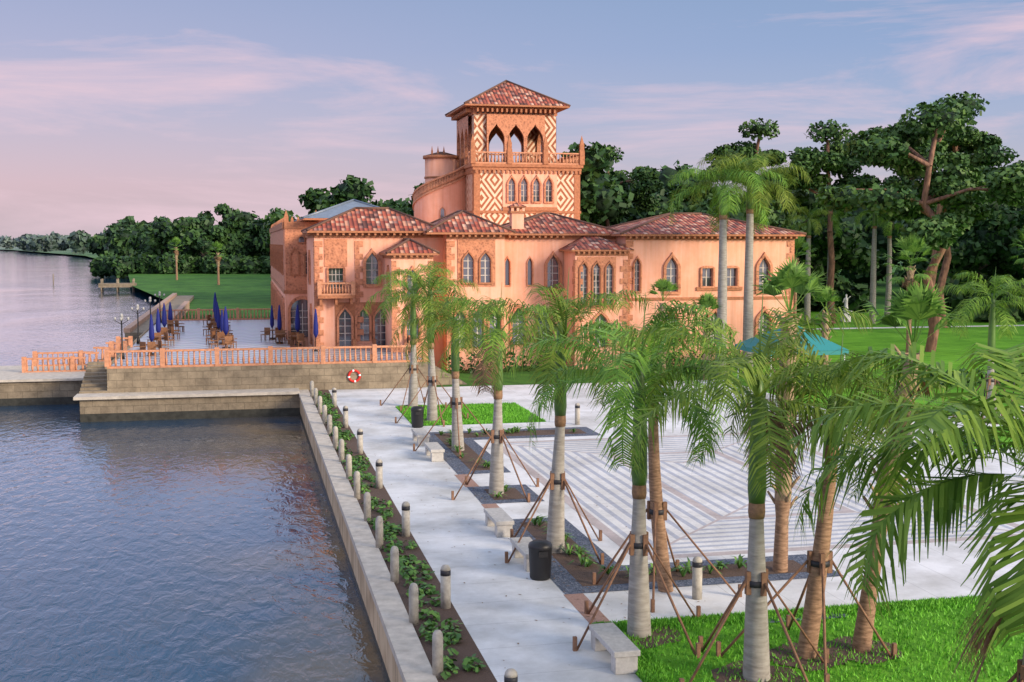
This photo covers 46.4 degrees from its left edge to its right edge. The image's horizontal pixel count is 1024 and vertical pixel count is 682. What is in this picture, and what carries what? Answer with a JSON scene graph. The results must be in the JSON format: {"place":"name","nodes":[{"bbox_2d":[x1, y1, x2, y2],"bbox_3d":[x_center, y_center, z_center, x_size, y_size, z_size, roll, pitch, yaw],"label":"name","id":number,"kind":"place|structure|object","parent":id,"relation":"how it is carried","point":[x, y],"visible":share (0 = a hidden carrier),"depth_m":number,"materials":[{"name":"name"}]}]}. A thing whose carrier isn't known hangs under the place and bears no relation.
{"place":"outdoors","nodes":[
{"label":"outdoors","id":0,"kind":"place"},
{"bbox_2d":[0,250,386,681],"bbox_3d":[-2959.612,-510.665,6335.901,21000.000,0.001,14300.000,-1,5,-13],"label":"water","id":1,"kind":"structure","parent":0,"point":[195,550],"depth_m":39.40,"materials":[{"name":"blue liquid"}]},
{"bbox_2d":[0,397,389,681],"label":"wet band","id":2,"kind":"object","parent":1,"relation":"in","point":[138,416],"visible":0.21,"depth_m":66.32,"materials":[{"name":"concrete"}]},
{"bbox_2d":[396,401,545,425],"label":"lawn","id":3,"kind":"structure","parent":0,"point":[509,410],"depth_m":59.16,"materials":[{"name":"green plant"}]},
{"bbox_2d":[0,247,1019,386],"bbox_3d":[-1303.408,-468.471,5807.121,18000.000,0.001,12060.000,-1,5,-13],"label":"ground","id":4,"kind":"structure","parent":0,"point":[243,291],"depth_m":205.57,"materials":[{"name":"green plant"}]},
{"bbox_2d":[53,274,136,291],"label":"pier","id":5,"kind":"structure","parent":4,"relation":"on","point":[102,285],"depth_m":236.66,"materials":[{"name":"wood"}]},
{"bbox_2d":[0,217,300,256],"bbox_3d":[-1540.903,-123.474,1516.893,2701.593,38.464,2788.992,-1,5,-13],"label":"forest","id":6,"kind":"object","parent":4,"relation":"on","point":[57,239],"depth_m":1156.53,"materials":[{"name":"green plant"}]},
{"bbox_2d":[123,293,189,332],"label":"wall","id":7,"kind":"structure","parent":4,"relation":"on","point":[132,326],"depth_m":132.58,"materials":[{"name":"white concrete"}]},
{"bbox_2d":[128,216,192,256],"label":"oak","id":8,"kind":"object","parent":4,"relation":"on","point":[154,240],"visible":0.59,"depth_m":349.03,"materials":[{"name":"green plant"}]},
{"bbox_2d":[167,237,184,279],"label":"palm tree","id":9,"kind":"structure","parent":4,"relation":"on","point":[176,252],"depth_m":273.88,"materials":[{"name":"plant"}]},
{"bbox_2d":[167,203,241,256],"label":"oak","id":10,"kind":"object","parent":4,"relation":"on","point":[201,233],"visible":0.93,"depth_m":336.83,"materials":[{"name":"green plant"}]},
{"bbox_2d":[207,241,226,284],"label":"palm tree","id":11,"kind":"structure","parent":4,"relation":"on","point":[218,257],"depth_m":242.12,"materials":[{"name":"green plant"}]},
{"bbox_2d":[0,295,466,413],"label":"terrace","id":12,"kind":"structure","parent":4,"relation":"on","point":[99,377],"depth_m":68.17,"materials":[{"name":"beige stone"}]},
{"bbox_2d":[113,291,164,358],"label":"lamp posts","id":13,"kind":"object","parent":12,"relation":"on","point":[128,318],"visible":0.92,"depth_m":82.95,"materials":[{"name":"metal"}]},
{"bbox_2d":[0,365,299,399],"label":"ledge slabs","id":14,"kind":"structure","parent":12,"relation":"on","point":[11,374],"depth_m":67.29,"materials":[{"name":"concrete"}]},
{"bbox_2d":[111,319,295,365],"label":"terrace floor","id":15,"kind":"structure","parent":12,"relation":"on","point":[246,333],"depth_m":82.51,"materials":[{"name":"grey tile"}]},
{"bbox_2d":[134,315,304,356],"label":"patio furniture","id":16,"kind":"object","parent":15,"relation":"on","point":[297,337],"visible":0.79,"depth_m":82.09,"materials":[{"name":"brown wood"}]},
{"bbox_2d":[149,293,319,354],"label":"closed patio umbrellas","id":17,"kind":"object","parent":15,"relation":"on","point":[222,324],"visible":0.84,"depth_m":81.87,"materials":[{"name":"blue fabric"}]},
{"bbox_2d":[21,307,427,372],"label":"terrace balustrades","id":18,"kind":"object","parent":12,"relation":"on","point":[113,348],"visible":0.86,"depth_m":69.58,"materials":[{"name":"orange stone"}]},
{"bbox_2d":[347,369,360,382],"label":"life ring","id":19,"kind":"object","parent":12,"relation":"attached to","point":[359,376],"visible":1,"depth_m":69.45,"materials":[{"name":"red plastic"}]},
{"bbox_2d":[293,348,420,361],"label":"terrace floor","id":20,"kind":"structure","parent":12,"relation":"on","point":[342,354],"depth_m":75.12,"materials":[{"name":"grey tile"}]},
{"bbox_2d":[220,208,264,257],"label":"oak","id":21,"kind":"object","parent":4,"relation":"on","point":[245,237],"visible":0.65,"depth_m":344.83,"materials":[{"name":"green plant"}]},
{"bbox_2d":[245,207,296,251],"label":"oak","id":22,"kind":"object","parent":4,"relation":"on","point":[256,226],"visible":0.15,"depth_m":340.22,"materials":[{"name":"green plant"}]},
{"bbox_2d":[262,174,407,250],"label":"oak","id":23,"kind":"object","parent":4,"relation":"on","point":[350,187],"visible":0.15,"depth_m":170.64,"materials":[{"name":"green plant"}]},
{"bbox_2d":[299,389,437,681],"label":"seawall","id":24,"kind":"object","parent":4,"relation":"on","point":[404,656],"visible":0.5,"depth_m":31.55,"materials":[{"name":"concrete"}]},
{"bbox_2d":[306,238,443,367],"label":"wall","id":25,"kind":"structure","parent":4,"relation":"on","point":[377,246],"depth_m":79.74,"materials":[{"name":"pink paint"}]},
{"bbox_2d":[384,197,413,216],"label":"tree","id":26,"kind":"object","parent":4,"relation":"on","point":[400,201],"depth_m":188.02,"materials":[{"name":"green plant"}]},
{"bbox_2d":[309,390,496,681],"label":"planting bed","id":27,"kind":"object","parent":4,"relation":"on","point":[466,646],"visible":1,"depth_m":28.96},
{"bbox_2d":[310,381,442,678],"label":"bollards","id":28,"kind":"object","parent":27,"relation":"on","point":[437,653],"visible":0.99,"depth_m":33.10,"materials":[{"name":"concrete"}]},
{"bbox_2d":[313,391,485,679],"bbox_3d":[-2.859,5.824,31.964,1.175,0.377,73.168,-1,5,-13],"label":"groundcover","id":29,"kind":"object","parent":27,"relation":"on","point":[467,663],"visible":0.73,"depth_m":31.05,"materials":[{"name":"green plant"}]},
{"bbox_2d":[332,388,517,681],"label":"bollards","id":30,"kind":"object","parent":27,"relation":"on","point":[510,675],"visible":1,"depth_m":34.59,"materials":[{"name":"concrete"}]},
{"bbox_2d":[384,258,432,356],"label":"mansion block","id":31,"kind":"structure","parent":4,"relation":"on","point":[402,264],"depth_m":76.51,"materials":[{"name":"orange paint"}]},
{"bbox_2d":[402,183,423,215],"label":"tree","id":32,"kind":"object","parent":4,"relation":"on","point":[407,210],"depth_m":150.18,"materials":[{"name":"green plant"}]},
{"bbox_2d":[380,260,480,426],"bbox_3d":[-3.812,0.037,56.501,4.730,7.709,4.779,0,5,2],"label":"royal palm","id":33,"kind":"object","parent":4,"relation":"on","point":[432,396],"visible":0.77,"depth_m":56.61,"materials":[{"name":"green plant"}]},
{"bbox_2d":[443,234,504,369],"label":"mansion block","id":34,"kind":"structure","parent":4,"relation":"on","point":[492,292],"depth_m":80.17,"materials":[{"name":"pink paint"}]},
{"bbox_2d":[329,389,641,681],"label":"walkway","id":35,"kind":"structure","parent":4,"relation":"on","point":[499,624],"depth_m":31.00,"materials":[{"name":"concrete"}]},
{"bbox_2d":[411,428,640,674],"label":"benches","id":36,"kind":"object","parent":35,"relation":"on","point":[615,641],"visible":0.87,"depth_m":25.19,"materials":[{"name":"concrete"}]},
{"bbox_2d":[528,539,551,580],"bbox_3d":[0.720,5.546,30.325,0.620,0.980,0.640,-1,5,-13],"label":"trash bin","id":37,"kind":"object","parent":35,"relation":"on","point":[540,554],"visible":1,"depth_m":30.11,"materials":[{"name":"black"}]},
{"bbox_2d":[370,409,780,672],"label":"leaf litter","id":38,"kind":"object","parent":35,"relation":"on","point":[541,532],"visible":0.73,"depth_m":32.23,"materials":[{"name":"plant"}]},
{"bbox_2d":[270,80,806,351],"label":"mansion","id":39,"kind":"structure","parent":4,"relation":"on","point":[505,111],"depth_m":83.36,"materials":[{"name":"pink paint"}]},
{"bbox_2d":[271,229,307,346],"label":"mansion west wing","id":40,"kind":"structure","parent":39,"relation":"attached to","point":[289,298],"depth_m":88.68,"materials":[{"name":"orange paint"}]},
{"bbox_2d":[465,170,573,224],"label":"tower wall","id":41,"kind":"structure","parent":39,"relation":"attached to","point":[491,191],"depth_m":96.72,"materials":[{"name":"tile"}]},
{"bbox_2d":[269,170,794,345],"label":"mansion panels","id":42,"kind":"object","parent":39,"relation":"attached to","point":[335,251],"visible":0.54,"depth_m":82.70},
{"bbox_2d":[563,251,627,368],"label":"building wall","id":43,"kind":"structure","parent":39,"relation":"attached to","point":[569,257],"depth_m":80.88,"materials":[{"name":"orange paint"}]},
{"bbox_2d":[615,236,793,366],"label":"building wall","id":44,"kind":"structure","parent":39,"relation":"attached to","point":[692,256],"depth_m":82.74,"materials":[{"name":"orange paint"}]},
{"bbox_2d":[84,160,1023,288],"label":"forest","id":45,"kind":"object","parent":4,"relation":"on","point":[103,239],"depth_m":201.07,"materials":[{"name":"green plant"}]},
{"bbox_2d":[505,239,614,365],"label":"wall","id":46,"kind":"structure","parent":4,"relation":"on","point":[519,252],"depth_m":82.48,"materials":[{"name":"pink paint"}]},
{"bbox_2d":[496,141,638,225],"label":"oak","id":47,"kind":"object","parent":4,"relation":"on","point":[602,199],"visible":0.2,"depth_m":135.31,"materials":[{"name":"green plant"}]},
{"bbox_2d":[580,144,663,226],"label":"tree","id":48,"kind":"object","parent":4,"relation":"on","point":[647,183],"visible":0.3,"depth_m":144.64,"materials":[{"name":"green plant"}]},
{"bbox_2d":[648,277,678,374],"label":"palm tree","id":49,"kind":"object","parent":4,"relation":"on","point":[662,285],"visible":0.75,"depth_m":73.56,"materials":[{"name":"green plant"}]},
{"bbox_2d":[627,172,716,221],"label":"oak","id":50,"kind":"object","parent":4,"relation":"on","point":[661,196],"visible":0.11,"depth_m":155.12,"materials":[{"name":"green plant"}]},
{"bbox_2d":[377,380,1023,622],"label":"plaza concrete","id":51,"kind":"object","parent":4,"relation":"on","point":[938,572],"visible":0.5,"depth_m":33.35,"materials":[{"name":"grey concrete"}]},
{"bbox_2d":[363,263,465,410],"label":"royal palm","id":52,"kind":"object","parent":51,"relation":"on","point":[413,380],"visible":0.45,"depth_m":61.94,"materials":[{"name":"green plant"}]},
{"bbox_2d":[411,406,423,427],"bbox_3d":[-4.372,3.500,55.232,0.620,0.980,0.640,-1,5,-13],"label":"trash bin","id":53,"kind":"object","parent":51,"relation":"on","point":[417,415],"visible":1,"depth_m":55.01,"materials":[{"name":"black metal"}]},
{"bbox_2d":[455,474,608,622],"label":"brick bands","id":54,"kind":"object","parent":51,"relation":"on","point":[576,601],"visible":0.53,"depth_m":28.48,"materials":[{"name":"beige brick"}]},
{"bbox_2d":[429,427,845,622],"bbox_3d":[2.704,5.184,40.675,7.900,0.001,28.500,-1,5,-13],"label":"paving border","id":55,"kind":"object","parent":51,"relation":"on","point":[565,581],"depth_m":33.43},
{"bbox_2d":[435,429,806,585],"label":"planter mulch","id":56,"kind":"object","parent":55,"relation":"on","point":[581,574],"visible":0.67,"depth_m":31.95,"materials":[{"name":"brown soil"}]},
{"bbox_2d":[388,280,518,457],"bbox_3d":[-2.476,1.015,48.844,5.191,7.010,5.256,-1,5,-13],"label":"royal palm","id":57,"kind":"object","parent":56,"relation":"on","point":[456,402],"visible":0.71,"depth_m":48.80,"materials":[{"name":"green plant"}]},
{"bbox_2d":[422,286,572,502],"bbox_3d":[-0.459,1.627,40.260,5.200,7.201,4.544,2,5,18],"label":"royal palm","id":58,"kind":"object","parent":56,"relation":"on","point":[497,436],"visible":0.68,"depth_m":40.22,"materials":[{"name":"green plant"}]},
{"bbox_2d":[468,273,664,564],"bbox_3d":[1.638,1.905,32.895,5.515,7.854,5.030,-1,5,-13],"label":"royal palm","id":59,"kind":"object","parent":56,"relation":"on","point":[557,482],"visible":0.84,"depth_m":32.58,"materials":[{"name":"green plant"}]},
{"bbox_2d":[437,426,746,576],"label":"plants","id":60,"kind":"object","parent":56,"relation":"on","point":[682,570],"visible":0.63,"depth_m":32.43,"materials":[{"name":"green plant"}]},
{"bbox_2d":[559,303,753,612],"bbox_3d":[3.389,2.605,29.170,4.774,7.068,4.309,3,5,30],"label":"royal palm","id":61,"kind":"object","parent":56,"relation":"on","point":[657,511],"visible":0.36,"depth_m":29.09,"materials":[{"name":"green wood"}]},
{"bbox_2d":[753,257,826,572],"bbox_3d":[6.988,1.889,30.829,2.026,8.187,2.098,-1,5,-13],"label":"palm tree","id":62,"kind":"object","parent":56,"relation":"on","point":[793,276],"visible":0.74,"depth_m":30.66,"materials":[{"name":"plant"}]},
{"bbox_2d":[575,403,911,599],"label":"plaza bollards","id":63,"kind":"object","parent":51,"relation":"on","point":[697,564],"visible":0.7,"depth_m":28.53,"materials":[{"name":"concrete"}]},
{"bbox_2d":[503,433,1023,559],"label":"plaza pavers","id":64,"kind":"object","parent":51,"relation":"on","point":[707,505],"visible":0.5,"depth_m":40.01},
{"bbox_2d":[690,291,722,379],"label":"palm tree","id":65,"kind":"object","parent":4,"relation":"on","point":[708,299],"visible":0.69,"depth_m":73.85,"materials":[{"name":"green plant"}]},
{"bbox_2d":[446,345,1023,387],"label":"hedge shrubs","id":66,"kind":"object","parent":4,"relation":"on","point":[657,357],"visible":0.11,"depth_m":78.66,"materials":[{"name":"green plant"}]},
{"bbox_2d":[736,184,881,277],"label":"tree","id":67,"kind":"object","parent":4,"relation":"on","point":[851,252],"visible":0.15,"depth_m":146.82,"materials":[{"name":"green plant"}]},
{"bbox_2d":[892,199,1023,293],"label":"oak","id":68,"kind":"object","parent":4,"relation":"on","point":[976,246],"visible":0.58,"depth_m":163.37,"materials":[{"name":"green plant"}]},
{"bbox_2d":[894,205,1023,289],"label":"oak","id":69,"kind":"object","parent":4,"relation":"on","point":[984,271],"visible":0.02,"depth_m":189.44,"materials":[{"name":"green plant"}]},
{"bbox_2d":[0,0,1023,238],"label":"sky","id":70,"kind":"structure","parent":0,"point":[111,111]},
{"bbox_2d":[592,594,1023,681],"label":"lawn","id":71,"kind":"structure","parent":0,"point":[698,678],"depth_m":24.96,"materials":[{"name":"green plant"}]},
{"bbox_2d":[506,293,750,657],"bbox_3d":[2.627,2.673,25.931,5.516,7.463,5.585,-1,5,-13],"label":"royal palm","id":72,"kind":"object","parent":71,"relation":"on","point":[638,617],"visible":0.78,"depth_m":25.70,"materials":[{"name":"green plant"}]},
{"bbox_2d":[404,405,997,681],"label":"palm mulch rings","id":73,"kind":"object","parent":71,"relation":"on","point":[723,677],"visible":0.57,"depth_m":24.53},
{"bbox_2d":[851,278,959,652],"bbox_3d":[8.118,2.561,25.156,2.191,7.777,2.106,-1,5,-13],"label":"palm tree","id":74,"kind":"object","parent":73,"relation":"on","point":[917,302],"visible":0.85,"depth_m":24.78,"materials":[{"name":"plant"}]},
{"bbox_2d":[602,283,906,681],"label":"royal palm","id":75,"kind":"object","parent":71,"relation":"on","point":[756,654],"visible":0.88,"depth_m":22.49,"materials":[{"name":"green plant"}]},
{"bbox_2d":[716,324,949,681],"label":"palm tree","id":76,"kind":"object","parent":71,"relation":"on","point":[819,563],"visible":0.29,"depth_m":24.38,"materials":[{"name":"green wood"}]},
{"bbox_2d":[781,342,1023,681],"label":"royal palm","id":77,"kind":"object","parent":71,"relation":"on","point":[945,497],"visible":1,"depth_m":17.26,"materials":[{"name":"green plant"}]},
{"bbox_2d":[943,591,1006,681],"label":"palm tree","id":78,"kind":"object","parent":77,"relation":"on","point":[987,640],"visible":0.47,"depth_m":17.90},
{"bbox_2d":[682,309,1023,464],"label":"lawn","id":79,"kind":"structure","parent":0,"point":[949,346],"depth_m":101.34,"materials":[{"name":"green plant"}]},
{"bbox_2d":[88,251,1023,322],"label":"understory","id":80,"kind":"object","parent":79,"relation":"on","point":[954,300],"depth_m":325.82,"materials":[{"name":"green plant"}]},
{"bbox_2d":[660,199,745,220],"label":"tree","id":81,"kind":"object","parent":79,"relation":"on","point":[705,208],"visible":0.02,"depth_m":123.21,"materials":[{"name":"green plant"}]},
{"bbox_2d":[665,147,787,373],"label":"palm tree","id":82,"kind":"object","parent":79,"relation":"on","point":[724,204],"visible":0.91,"depth_m":76.35,"materials":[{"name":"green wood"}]},
{"bbox_2d":[731,203,761,218],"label":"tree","id":83,"kind":"object","parent":79,"relation":"on","point":[743,208],"visible":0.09,"depth_m":128.69,"materials":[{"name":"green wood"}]},
{"bbox_2d":[686,143,812,372],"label":"palm tree","id":84,"kind":"object","parent":79,"relation":"on","point":[748,299],"visible":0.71,"depth_m":77.31,"materials":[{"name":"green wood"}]},
{"bbox_2d":[698,117,809,207],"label":"pine","id":85,"kind":"object","parent":79,"relation":"on","point":[759,130],"visible":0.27,"depth_m":133.04,"materials":[{"name":"green plant"}]},
{"bbox_2d":[735,326,848,383],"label":"teal canopy","id":86,"kind":"object","parent":79,"relation":"on","point":[828,348],"visible":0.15,"depth_m":69.52,"materials":[{"name":"teal fabric"}]},
{"bbox_2d":[793,236,816,316],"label":"palm tree","id":87,"kind":"object","parent":79,"relation":"on","point":[799,242],"visible":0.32,"depth_m":102.96,"materials":[{"name":"green plant"}]},
{"bbox_2d":[781,206,830,322],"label":"royal palm","id":88,"kind":"object","parent":79,"relation":"on","point":[807,296],"visible":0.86,"depth_m":125.37,"materials":[{"name":"green wood"}]},
{"bbox_2d":[768,119,881,323],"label":"tree","id":89,"kind":"object","parent":79,"relation":"on","point":[833,159],"visible":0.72,"depth_m":125.30,"materials":[{"name":"green plant"}]},
{"bbox_2d":[810,285,840,364],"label":"palm tree","id":90,"kind":"object","parent":79,"relation":"on","point":[827,296],"visible":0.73,"depth_m":74.46,"materials":[{"name":"green plant"}]},
{"bbox_2d":[806,202,858,309],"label":"royal palm","id":91,"kind":"object","parent":79,"relation":"on","point":[836,219],"visible":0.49,"depth_m":127.22,"materials":[{"name":"green wood"}]},
{"bbox_2d":[839,294,851,321],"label":"garden statue","id":92,"kind":"object","parent":79,"relation":"on","point":[845,300],"visible":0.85,"depth_m":128.94,"materials":[{"name":"stone"}]},
{"bbox_2d":[853,210,893,322],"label":"royal palm","id":93,"kind":"object","parent":79,"relation":"on","point":[873,266],"visible":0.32,"depth_m":125.90,"materials":[{"name":"grey wood"}]},
{"bbox_2d":[864,215,914,314],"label":"royal palm","id":94,"kind":"object","parent":79,"relation":"on","point":[889,228],"visible":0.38,"depth_m":130.80,"materials":[{"name":"grey wood"}]},
{"bbox_2d":[880,232,941,352],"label":"palm tree","id":95,"kind":"object","parent":79,"relation":"on","point":[911,245],"visible":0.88,"depth_m":76.08,"materials":[{"name":"green plant"}]},
{"bbox_2d":[815,100,1023,351],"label":"tree","id":96,"kind":"object","parent":79,"relation":"on","point":[950,186],"visible":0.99,"depth_m":91.77,"materials":[{"name":"green plant"}]},
{"bbox_2d":[859,99,1007,325],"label":"tree","id":97,"kind":"object","parent":79,"relation":"on","point":[958,158],"visible":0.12,"depth_m":108.53,"materials":[{"name":"green plant"}]},
{"bbox_2d":[876,91,1019,327],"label":"tree","id":98,"kind":"object","parent":79,"relation":"on","point":[978,147],"visible":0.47,"depth_m":118.53,"materials":[{"name":"green plant"}]},
{"bbox_2d":[912,406,1023,435],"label":"diagonal path","id":99,"kind":"structure","parent":79,"relation":"on","point":[989,424],"depth_m":56.12,"materials":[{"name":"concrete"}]},
{"bbox_2d":[936,270,1023,419],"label":"royal palm","id":100,"kind":"object","parent":79,"relation":"on","point":[993,322],"visible":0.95,"depth_m":56.45,"materials":[{"name":"green plant"}]},
{"bbox_2d":[1006,160,1023,166],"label":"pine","id":101,"kind":"object","parent":79,"relation":"on","point":[1016,164],"visible":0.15,"depth_m":135.88,"materials":[{"name":"green plant"}]},
{"bbox_2d":[1009,226,1023,269],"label":"tree","id":102,"kind":"object","parent":79,"relation":"on","point":[1022,239],"visible":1,"depth_m":84.98,"materials":[{"name":"green plant"}]},
{"bbox_2d":[1019,205,1023,215],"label":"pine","id":103,"kind":"object","parent":79,"relation":"on","point":[1022,209],"visible":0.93,"depth_m":114.68,"materials":[{"name":"green plant"}]},
{"bbox_2d":[813,325,1023,329],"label":"path","id":104,"kind":"structure","parent":0,"point":[913,327],"depth_m":120.45,"materials":[{"name":"concrete"}]},
{"bbox_2d":[975,448,1023,462],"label":"path","id":105,"kind":"structure","parent":0,"point":[1003,457],"depth_m":47.72,"materials":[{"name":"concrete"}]}
]}

